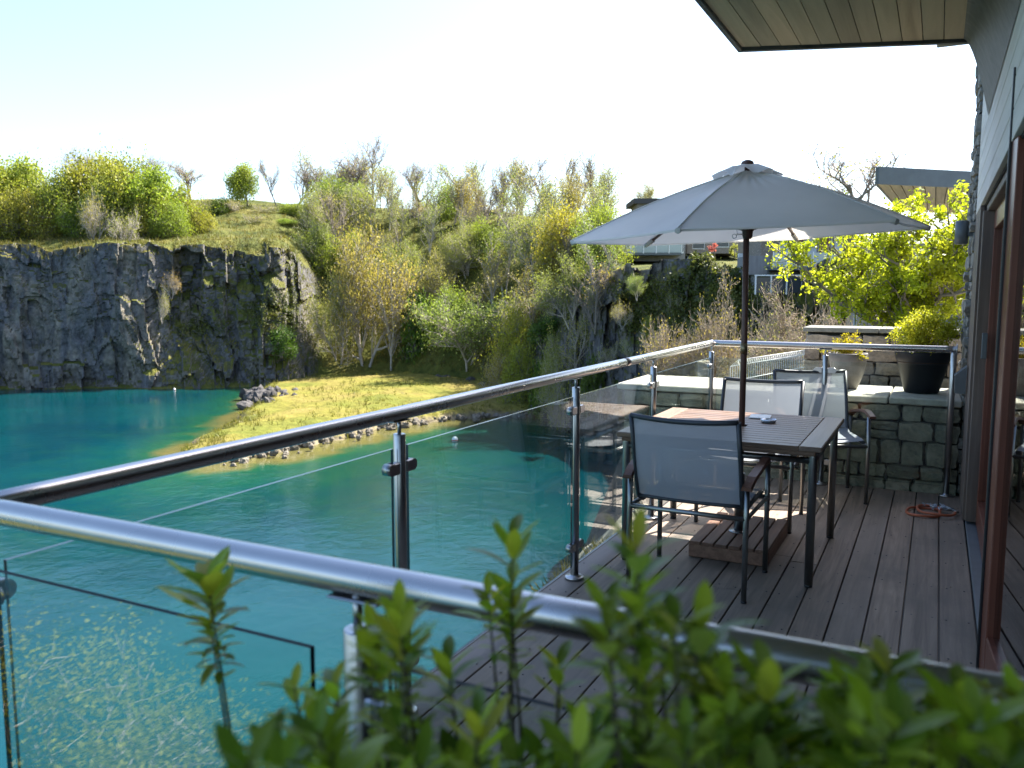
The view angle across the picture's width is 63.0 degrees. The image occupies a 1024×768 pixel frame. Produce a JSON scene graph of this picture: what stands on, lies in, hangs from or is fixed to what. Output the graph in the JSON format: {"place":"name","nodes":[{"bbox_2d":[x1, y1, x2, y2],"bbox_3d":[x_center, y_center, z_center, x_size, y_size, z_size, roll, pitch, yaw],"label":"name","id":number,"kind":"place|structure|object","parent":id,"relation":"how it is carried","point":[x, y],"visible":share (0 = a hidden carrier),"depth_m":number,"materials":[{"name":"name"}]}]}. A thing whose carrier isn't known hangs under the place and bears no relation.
{"place":"outdoors","nodes":[
{"label":"outdoors","id":0,"kind":"place"},
{"bbox_2d":[0,387,622,767],"bbox_3d":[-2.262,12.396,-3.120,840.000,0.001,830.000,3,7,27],"label":"quarry water","id":1,"kind":"structure","parent":0,"point":[101,682],"depth_m":39.73,"materials":[{"name":"teal liquid"}]},
{"bbox_2d":[180,368,531,458],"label":"grass spit","id":2,"kind":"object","parent":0,"point":[283,405],"depth_m":83.60,"materials":[{"name":"plant"}]},
{"bbox_2d":[300,259,363,364],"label":"willow tree","id":3,"kind":"object","parent":2,"relation":"on","point":[320,322],"visible":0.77,"depth_m":111.92,"materials":[{"name":"green plant"}]},
{"bbox_2d":[357,248,420,370],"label":"slim tree","id":4,"kind":"object","parent":2,"relation":"on","point":[378,298],"visible":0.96,"depth_m":110.53,"materials":[{"name":"green plant"}]},
{"bbox_2d":[395,276,433,371],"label":"dark evergreen bush","id":5,"kind":"object","parent":2,"relation":"on","point":[413,343],"visible":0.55,"depth_m":111.26,"materials":[{"name":"green plant"}]},
{"bbox_2d":[476,343,513,395],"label":"willow tree","id":6,"kind":"object","parent":2,"relation":"on","point":[496,377],"visible":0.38,"depth_m":88.15,"materials":[{"name":"green plant"}]},
{"bbox_2d":[534,320,566,422],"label":"willow tree","id":7,"kind":"object","parent":2,"relation":"on","point":[549,365],"visible":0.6,"depth_m":76.65,"materials":[{"name":"green plant"}]},
{"bbox_2d":[541,355,572,431],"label":"thicket shrub","id":8,"kind":"object","parent":2,"relation":"on","point":[556,415],"visible":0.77,"depth_m":73.04,"materials":[{"name":"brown plant"}]},
{"bbox_2d":[0,199,848,442],"bbox_3d":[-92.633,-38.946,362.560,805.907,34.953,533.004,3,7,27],"label":"hillside","id":9,"kind":"structure","parent":0,"point":[89,319],"depth_m":105.45,"materials":[{"name":"grey stone"}]},
{"bbox_2d":[0,179,37,240],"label":"bushy tree","id":10,"kind":"object","parent":9,"relation":"on","point":[8,215],"visible":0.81,"depth_m":115.33,"materials":[{"name":"green plant"}]},
{"bbox_2d":[0,150,53,233],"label":"round tree","id":11,"kind":"object","parent":9,"relation":"on","point":[18,170],"visible":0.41,"depth_m":118.67,"materials":[{"name":"green plant"}]},
{"bbox_2d":[12,179,69,238],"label":"bushy tree","id":12,"kind":"object","parent":9,"relation":"on","point":[26,212],"visible":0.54,"depth_m":115.24,"materials":[{"name":"green plant"}]},
{"bbox_2d":[13,153,84,239],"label":"bushy tree","id":13,"kind":"object","parent":9,"relation":"on","point":[59,188],"visible":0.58,"depth_m":116.13,"materials":[{"name":"green plant"}]},
{"bbox_2d":[48,192,88,237],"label":"bushy tree","id":14,"kind":"object","parent":9,"relation":"on","point":[75,220],"visible":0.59,"depth_m":115.20,"materials":[{"name":"green plant"}]},
{"bbox_2d":[48,144,131,208],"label":"round tree","id":15,"kind":"object","parent":9,"relation":"on","point":[80,167],"visible":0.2,"depth_m":118.05,"materials":[{"name":"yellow plant"}]},
{"bbox_2d":[76,182,115,239],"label":"thicket shrub","id":16,"kind":"object","parent":9,"relation":"on","point":[84,216],"visible":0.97,"depth_m":111.35,"materials":[{"name":"beige plant"}]},
{"bbox_2d":[73,180,127,238],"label":"bushy tree","id":17,"kind":"object","parent":9,"relation":"on","point":[97,205],"visible":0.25,"depth_m":114.91,"materials":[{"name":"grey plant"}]},
{"bbox_2d":[69,133,150,237],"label":"bushy tree","id":18,"kind":"object","parent":9,"relation":"on","point":[110,187],"visible":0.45,"depth_m":116.12,"materials":[{"name":"green plant"}]},
{"bbox_2d":[105,204,142,240],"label":"thicket shrub","id":19,"kind":"object","parent":9,"relation":"on","point":[132,228],"visible":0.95,"depth_m":110.35,"materials":[{"name":"beige plant"}]},
{"bbox_2d":[109,183,176,237],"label":"bushy tree","id":20,"kind":"object","parent":9,"relation":"on","point":[144,215],"visible":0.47,"depth_m":115.25,"materials":[{"name":"green plant"}]},
{"bbox_2d":[109,154,200,231],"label":"round tree","id":21,"kind":"object","parent":9,"relation":"on","point":[149,185],"visible":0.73,"depth_m":115.92,"materials":[{"name":"green plant"}]},
{"bbox_2d":[145,193,197,238],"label":"bushy tree","id":22,"kind":"object","parent":9,"relation":"on","point":[177,225],"visible":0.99,"depth_m":115.51,"materials":[{"name":"green plant"}]},
{"bbox_2d":[160,160,211,198],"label":"tree","id":23,"kind":"object","parent":9,"relation":"on","point":[187,176],"visible":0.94,"depth_m":145.83,"materials":[{"name":"grey plant"}]},
{"bbox_2d":[170,172,215,234],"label":"bushy tree","id":24,"kind":"object","parent":9,"relation":"on","point":[187,198],"visible":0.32,"depth_m":120.84,"materials":[{"name":"green plant"}]},
{"bbox_2d":[217,157,266,208],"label":"round tree","id":25,"kind":"object","parent":9,"relation":"on","point":[242,180],"visible":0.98,"depth_m":141.52,"materials":[{"name":"green plant"}]},
{"bbox_2d":[268,324,301,365],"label":"dark evergreen bush","id":26,"kind":"object","parent":9,"relation":"on","point":[284,342],"visible":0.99,"depth_m":104.83,"materials":[{"name":"green plant"}]},
{"bbox_2d":[0,203,588,374],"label":"hillside grass","id":27,"kind":"structure","parent":9,"relation":"on","point":[39,240],"depth_m":113.69,"materials":[{"name":"green plant"}]},
{"bbox_2d":[286,159,324,203],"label":"oak tree","id":28,"kind":"object","parent":9,"relation":"on","point":[305,174],"visible":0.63,"depth_m":145.31,"materials":[{"name":"green plant"}]},
{"bbox_2d":[286,215,336,269],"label":"willow tree","id":29,"kind":"object","parent":9,"relation":"on","point":[313,225],"visible":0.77,"depth_m":123.45,"materials":[{"name":"green plant"}]},
{"bbox_2d":[292,181,335,234],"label":"willow tree","id":30,"kind":"object","parent":9,"relation":"on","point":[306,213],"visible":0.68,"depth_m":128.11,"materials":[{"name":"green plant"}]},
{"bbox_2d":[300,219,341,276],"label":"bushy tree","id":31,"kind":"object","parent":9,"relation":"on","point":[324,264],"visible":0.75,"depth_m":123.43,"materials":[{"name":"green plant"}]},
{"bbox_2d":[304,183,356,243],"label":"bare tree","id":32,"kind":"object","parent":9,"relation":"on","point":[331,212],"visible":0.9,"depth_m":126.14,"materials":[{"name":"grey plant"}]},
{"bbox_2d":[307,172,373,225],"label":"willow tree","id":33,"kind":"object","parent":9,"relation":"on","point":[339,192],"visible":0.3,"depth_m":135.20,"materials":[{"name":"green plant"}]},
{"bbox_2d":[315,184,381,237],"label":"willow tree","id":34,"kind":"object","parent":9,"relation":"on","point":[362,204],"visible":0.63,"depth_m":133.32,"materials":[{"name":"green plant"}]},
{"bbox_2d":[322,145,389,189],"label":"oak tree","id":35,"kind":"object","parent":9,"relation":"on","point":[353,175],"visible":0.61,"depth_m":144.35,"materials":[{"name":"grey plant"}]},
{"bbox_2d":[340,178,382,239],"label":"slim tree","id":36,"kind":"object","parent":9,"relation":"on","point":[366,201],"visible":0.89,"depth_m":132.44,"materials":[{"name":"green plant"}]},
{"bbox_2d":[342,130,389,211],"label":"bare tree","id":37,"kind":"object","parent":9,"relation":"on","point":[369,152],"visible":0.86,"depth_m":142.13,"materials":[{"name":"grey plant"}]},
{"bbox_2d":[357,160,392,224],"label":"slim tree","id":38,"kind":"object","parent":9,"relation":"on","point":[373,184],"visible":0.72,"depth_m":139.23,"materials":[{"name":"green plant"}]},
{"bbox_2d":[320,206,432,374],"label":"willow tree","id":39,"kind":"object","parent":9,"relation":"on","point":[357,269],"visible":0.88,"depth_m":111.52,"materials":[{"name":"green plant"}]},
{"bbox_2d":[382,187,411,248],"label":"slim tree","id":40,"kind":"object","parent":9,"relation":"on","point":[404,222],"visible":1,"depth_m":130.39,"materials":[{"name":"green plant"}]},
{"bbox_2d":[386,236,425,294],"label":"willow tree","id":41,"kind":"object","parent":9,"relation":"on","point":[409,255],"visible":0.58,"depth_m":121.03,"materials":[{"name":"green plant"}]},
{"bbox_2d":[393,155,448,214],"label":"oak tree","id":42,"kind":"object","parent":9,"relation":"on","point":[416,176],"visible":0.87,"depth_m":140.69,"materials":[{"name":"grey plant"}]},
{"bbox_2d":[415,203,446,255],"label":"slim tree","id":43,"kind":"object","parent":9,"relation":"on","point":[427,235],"visible":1,"depth_m":127.16,"materials":[{"name":"green plant"}]},
{"bbox_2d":[417,176,452,232],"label":"slim tree","id":44,"kind":"object","parent":9,"relation":"on","point":[439,193],"visible":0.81,"depth_m":132.59,"materials":[{"name":"green plant"}]},
{"bbox_2d":[418,246,461,306],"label":"willow tree","id":45,"kind":"object","parent":9,"relation":"on","point":[437,271],"visible":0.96,"depth_m":115.42,"materials":[{"name":"green plant"}]},
{"bbox_2d":[418,277,471,350],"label":"bushy tree","id":46,"kind":"object","parent":9,"relation":"on","point":[457,298],"visible":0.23,"depth_m":108.59,"materials":[{"name":"green plant"}]},
{"bbox_2d":[435,230,475,283],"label":"willow tree","id":47,"kind":"object","parent":9,"relation":"on","point":[441,245],"visible":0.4,"depth_m":119.75,"materials":[{"name":"green plant"}]},
{"bbox_2d":[402,285,514,371],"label":"willow tree","id":48,"kind":"object","parent":9,"relation":"on","point":[485,332],"visible":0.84,"depth_m":100.47,"materials":[{"name":"green plant"}]},
{"bbox_2d":[439,215,487,278],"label":"willow tree","id":49,"kind":"object","parent":9,"relation":"on","point":[463,250],"visible":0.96,"depth_m":118.16,"materials":[{"name":"green plant"}]},
{"bbox_2d":[451,167,479,235],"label":"slim tree","id":50,"kind":"object","parent":9,"relation":"on","point":[463,197],"visible":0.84,"depth_m":130.91,"materials":[{"name":"green plant"}]},
{"bbox_2d":[169,243,780,405],"bbox_3d":[-6.650,-7.801,89.007,86.187,17.171,24.968,6,9,43],"label":"cliff ivy","id":51,"kind":"object","parent":9,"relation":"on","point":[714,286],"visible":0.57,"depth_m":64.08,"materials":[{"name":"green plant"}]},
{"bbox_2d":[463,211,502,272],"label":"bushy tree","id":52,"kind":"object","parent":9,"relation":"on","point":[482,230],"visible":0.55,"depth_m":119.92,"materials":[{"name":"green plant"}]},
{"bbox_2d":[473,177,507,223],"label":"bare tree","id":53,"kind":"object","parent":9,"relation":"on","point":[486,200],"visible":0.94,"depth_m":127.84,"materials":[{"name":"grey plant"}]},
{"bbox_2d":[474,245,514,308],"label":"slim tree","id":54,"kind":"object","parent":9,"relation":"on","point":[494,286],"visible":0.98,"depth_m":108.65,"materials":[{"name":"green plant"}]},
{"bbox_2d":[480,206,521,297],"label":"slim tree","id":55,"kind":"object","parent":9,"relation":"on","point":[490,234],"visible":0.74,"depth_m":109.50,"materials":[{"name":"green plant"}]},
{"bbox_2d":[478,156,523,225],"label":"bare tree","id":56,"kind":"object","parent":9,"relation":"on","point":[502,181],"visible":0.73,"depth_m":132.59,"materials":[{"name":"grey plant"}]},
{"bbox_2d":[472,282,539,385],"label":"bushy tree","id":57,"kind":"object","parent":9,"relation":"on","point":[516,326],"visible":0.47,"depth_m":89.33,"materials":[{"name":"green plant"}]},
{"bbox_2d":[494,171,532,251],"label":"slim tree","id":58,"kind":"object","parent":9,"relation":"on","point":[517,199],"visible":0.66,"depth_m":120.58,"materials":[{"name":"green plant"}]},
{"bbox_2d":[497,330,537,403],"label":"bushy tree","id":59,"kind":"object","parent":9,"relation":"on","point":[517,370],"visible":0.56,"depth_m":83.87,"materials":[{"name":"green plant"}]},
{"bbox_2d":[495,161,543,218],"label":"slim tree","id":60,"kind":"object","parent":9,"relation":"on","point":[525,178],"visible":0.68,"depth_m":127.98,"materials":[{"name":"green plant"}]},
{"bbox_2d":[508,258,554,324],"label":"slim tree","id":61,"kind":"object","parent":9,"relation":"on","point":[532,311],"visible":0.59,"depth_m":91.83,"materials":[{"name":"green plant"}]},
{"bbox_2d":[509,147,553,205],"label":"bare tree","id":62,"kind":"object","parent":9,"relation":"on","point":[540,176],"visible":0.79,"depth_m":129.67,"materials":[{"name":"grey plant"}]},
{"bbox_2d":[491,204,572,276],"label":"willow tree","id":63,"kind":"object","parent":9,"relation":"on","point":[528,241],"visible":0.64,"depth_m":106.64,"materials":[{"name":"green plant"}]},
{"bbox_2d":[523,311,561,350],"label":"dark evergreen bush","id":64,"kind":"object","parent":9,"relation":"on","point":[540,331],"visible":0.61,"depth_m":85.48,"materials":[{"name":"green plant"}]},
{"bbox_2d":[515,176,569,237],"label":"slim tree","id":65,"kind":"object","parent":9,"relation":"on","point":[537,208],"visible":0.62,"depth_m":110.52,"materials":[{"name":"green plant"}]},
{"bbox_2d":[528,343,556,419],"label":"dark evergreen bush","id":66,"kind":"object","parent":9,"relation":"on","point":[532,395],"visible":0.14,"depth_m":79.57,"materials":[{"name":"green plant"}]},
{"bbox_2d":[523,193,588,292],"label":"bushy tree","id":67,"kind":"object","parent":9,"relation":"on","point":[546,254],"visible":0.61,"depth_m":88.00,"materials":[{"name":"green plant"}]},
{"bbox_2d":[524,245,588,329],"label":"tree","id":68,"kind":"object","parent":9,"relation":"on","point":[547,300],"visible":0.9,"depth_m":79.30,"materials":[{"name":"green plant"}]},
{"bbox_2d":[557,313,592,386],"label":"slim tree","id":69,"kind":"object","parent":9,"relation":"on","point":[579,331],"visible":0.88,"depth_m":74.18,"materials":[{"name":"green plant"}]},
{"bbox_2d":[552,169,607,221],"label":"willow tree","id":70,"kind":"object","parent":9,"relation":"on","point":[574,196],"visible":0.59,"depth_m":117.46,"materials":[{"name":"green plant"}]},
{"bbox_2d":[562,254,621,345],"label":"bare tree","id":71,"kind":"object","parent":9,"relation":"on","point":[598,287],"visible":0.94,"depth_m":70.49,"materials":[{"name":"green plant"}]},
{"bbox_2d":[579,342,606,417],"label":"dark evergreen bush","id":72,"kind":"object","parent":9,"relation":"on","point":[593,382],"visible":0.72,"depth_m":70.18,"materials":[{"name":"green plant"}]},
{"bbox_2d":[573,144,612,206],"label":"bare tree","id":73,"kind":"object","parent":9,"relation":"on","point":[585,171],"visible":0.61,"depth_m":126.89,"materials":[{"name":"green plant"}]},
{"bbox_2d":[570,213,626,305],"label":"slim tree","id":74,"kind":"object","parent":9,"relation":"on","point":[584,248],"visible":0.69,"depth_m":71.41,"materials":[{"name":"green plant"}]},
{"bbox_2d":[572,196,638,277],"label":"bushy tree","id":75,"kind":"object","parent":9,"relation":"on","point":[601,220],"visible":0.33,"depth_m":74.81,"materials":[{"name":"green plant"}]},
{"bbox_2d":[597,418,618,442],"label":"bank rock","id":76,"kind":"object","parent":9,"relation":"on","point":[607,431],"visible":0.78,"depth_m":66.51,"materials":[{"name":"grey stone"}]},
{"bbox_2d":[587,219,684,261],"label":"flat roofed house","id":77,"kind":"structure","parent":9,"relation":"on","point":[652,253],"depth_m":81.11,"materials":[{"name":"white paint"}]},
{"bbox_2d":[685,242,737,256],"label":"grey house","id":78,"kind":"structure","parent":9,"relation":"on","point":[722,249],"depth_m":88.97,"materials":[{"name":"stone"}]},
{"bbox_2d":[754,275,801,293],"bbox_3d":[17.124,-6.374,53.624,3.154,1.250,0.080,0,6,0],"label":"terrace balustrade","id":79,"kind":"object","parent":9,"relation":"on","point":[796,285],"visible":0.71,"depth_m":53.62,"materials":[{"name":"clear glass"}]},
{"bbox_2d":[737,235,854,295],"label":"balcony house","id":80,"kind":"structure","parent":9,"relation":"on","point":[758,251],"depth_m":57.51,"materials":[{"name":"stone"}]},
{"bbox_2d":[774,132,926,241],"bbox_3d":[17.509,-9.793,44.898,7.941,6.210,7.656,-1,6,-6],"label":"bare tree","id":81,"kind":"object","parent":9,"relation":"on","point":[871,169],"visible":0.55,"depth_m":43.88,"materials":[{"name":"brown plant"}]},
{"bbox_2d":[0,0,976,242],"label":"sky","id":82,"kind":"structure","parent":0,"point":[666,97],"materials":[{"name":"white"}]},
{"bbox_2d":[382,475,977,767],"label":"timber deck","id":83,"kind":"structure","parent":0,"point":[892,573],"depth_m":4.17,"materials":[{"name":"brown wood"}]},
{"bbox_2d":[0,340,1023,767],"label":"glass balustrade","id":84,"kind":"object","parent":83,"relation":"on","point":[356,584],"visible":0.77,"depth_m":1.46,"materials":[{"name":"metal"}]},
{"bbox_2d":[155,507,1023,767],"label":"foreground shrub","id":85,"kind":"object","parent":83,"relation":"on","point":[751,721],"visible":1,"depth_m":0.61,"materials":[{"name":"green plant"}]},
{"bbox_2d":[622,413,775,603],"bbox_3d":[0.954,0.567,4.279,0.660,0.894,0.690,3,7,28],"label":"garden chair","id":86,"kind":"object","parent":83,"relation":"on","point":[698,462],"visible":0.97,"depth_m":4.02,"materials":[{"name":"fabric"}]},
{"bbox_2d":[616,407,843,587],"bbox_3d":[1.287,0.592,4.840,1.060,0.723,1.090,3,7,27],"label":"garden table","id":87,"kind":"object","parent":83,"relation":"on","point":[812,437],"visible":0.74,"depth_m":4.57,"materials":[{"name":"grey wood"}]},
{"bbox_2d":[688,473,787,565],"bbox_3d":[1.340,0.727,4.890,0.432,0.436,0.700,3,7,27],"label":"umbrella stand","id":88,"kind":"object","parent":83,"relation":"on","point":[717,539],"visible":0.73,"depth_m":4.73,"materials":[{"name":"brown wood"}]},
{"bbox_2d":[570,160,930,468],"bbox_3d":[1.319,-0.197,4.757,1.834,2.110,1.969,3,7,27],"label":"garden umbrella","id":89,"kind":"object","parent":88,"relation":"in","point":[745,202],"visible":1,"depth_m":4.41,"materials":[{"name":"grey fabric"}]},
{"bbox_2d":[694,376,804,533],"bbox_3d":[1.577,0.434,5.487,0.660,0.894,0.690,3,7,27],"label":"garden chair","id":90,"kind":"object","parent":83,"relation":"on","point":[784,397],"visible":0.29,"depth_m":5.67,"materials":[{"name":"grey fabric"}]},
{"bbox_2d":[770,369,875,504],"bbox_3d":[2.231,0.363,6.131,0.660,0.894,0.690,1,6,8],"label":"garden chair","id":91,"kind":"object","parent":83,"relation":"on","point":[828,399],"visible":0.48,"depth_m":6.34,"materials":[{"name":"grey fabric"}]},
{"bbox_2d":[582,352,783,549],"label":"garden bank","id":92,"kind":"structure","parent":0,"point":[611,506],"depth_m":26.81,"materials":[{"name":"green plant"}]},
{"bbox_2d":[637,263,752,377],"bbox_3d":[5.553,-0.784,25.202,3.757,5.770,3.201,-1,6,-6],"label":"twiggy bush","id":93,"kind":"object","parent":92,"relation":"on","point":[700,366],"visible":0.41,"depth_m":24.91,"materials":[{"name":"brown plant"}]},
{"bbox_2d":[730,350,804,379],"bbox_3d":[2.867,0.244,8.718,0.097,1.165,2.645,5,8,39],"label":"wire fence","id":94,"kind":"object","parent":92,"relation":"on","point":[782,358],"visible":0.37,"depth_m":8.33,"materials":[{"name":"silver metal"}]},
{"bbox_2d":[728,274,835,379],"bbox_3d":[6.761,-0.335,19.164,3.716,4.678,4.116,3,7,27],"label":"twiggy bush","id":95,"kind":"object","parent":92,"relation":"on","point":[765,351],"visible":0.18,"depth_m":19.21,"materials":[{"name":"brown plant"}]},
{"bbox_2d":[803,310,963,388],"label":"stone wall","id":96,"kind":"structure","parent":92,"relation":"on","point":[881,368],"depth_m":7.34,"materials":[{"name":"grey stone"}]},
{"bbox_2d":[760,180,969,326],"bbox_3d":[4.081,-1.122,9.066,2.864,2.104,1.573,3,7,27],"label":"green tree","id":97,"kind":"object","parent":96,"relation":"on","point":[909,284],"visible":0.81,"depth_m":8.94,"materials":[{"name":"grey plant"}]},
{"bbox_2d":[617,375,961,509],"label":"stone wall","id":98,"kind":"structure","parent":0,"point":[908,437],"depth_m":6.33,"materials":[{"name":"grey stone"}]},
{"bbox_2d":[819,330,871,388],"bbox_3d":[2.735,-0.203,6.798,0.322,0.483,0.442,-3,7,-25],"label":"grey plant pot","id":99,"kind":"object","parent":98,"relation":"on","point":[851,363],"visible":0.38,"depth_m":6.73,"materials":[{"name":"ceramic"}]},
{"bbox_2d":[886,305,965,393],"bbox_3d":[3.201,-0.275,6.529,0.588,0.684,0.572,3,7,27],"label":"black plant pot","id":100,"kind":"object","parent":98,"relation":"on","point":[927,376],"visible":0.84,"depth_m":6.40,"materials":[{"name":"plastic"}]},
{"bbox_2d":[695,0,1023,676],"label":"timber house","id":101,"kind":"structure","parent":0,"point":[991,34],"depth_m":3.90,"materials":[{"name":"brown wood"}]},
{"bbox_2d":[955,65,982,495],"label":"stone pier","id":102,"kind":"structure","parent":101,"relation":"attached to","point":[971,219],"depth_m":6.10,"materials":[{"name":"grey stone"}]},
{"bbox_2d":[976,198,1004,557],"bbox_3d":[2.692,-0.024,4.647,0.058,1.950,1.360,3,7,27],"label":"door leaf","id":103,"kind":"structure","parent":101,"relation":"in","point":[999,213],"depth_m":5.07,"materials":[{"name":"red wood"}]},
{"bbox_2d":[975,67,1023,676],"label":"door leaf","id":104,"kind":"structure","parent":101,"relation":"in","point":[1000,638],"depth_m":2.97,"materials":[{"name":"red wood"}]},
{"bbox_2d":[875,167,970,214],"bbox_3d":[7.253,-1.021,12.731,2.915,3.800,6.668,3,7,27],"label":"neighbour flat roof","id":105,"kind":"structure","parent":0,"point":[891,183],"depth_m":10.54,"materials":[{"name":"grey wood"}]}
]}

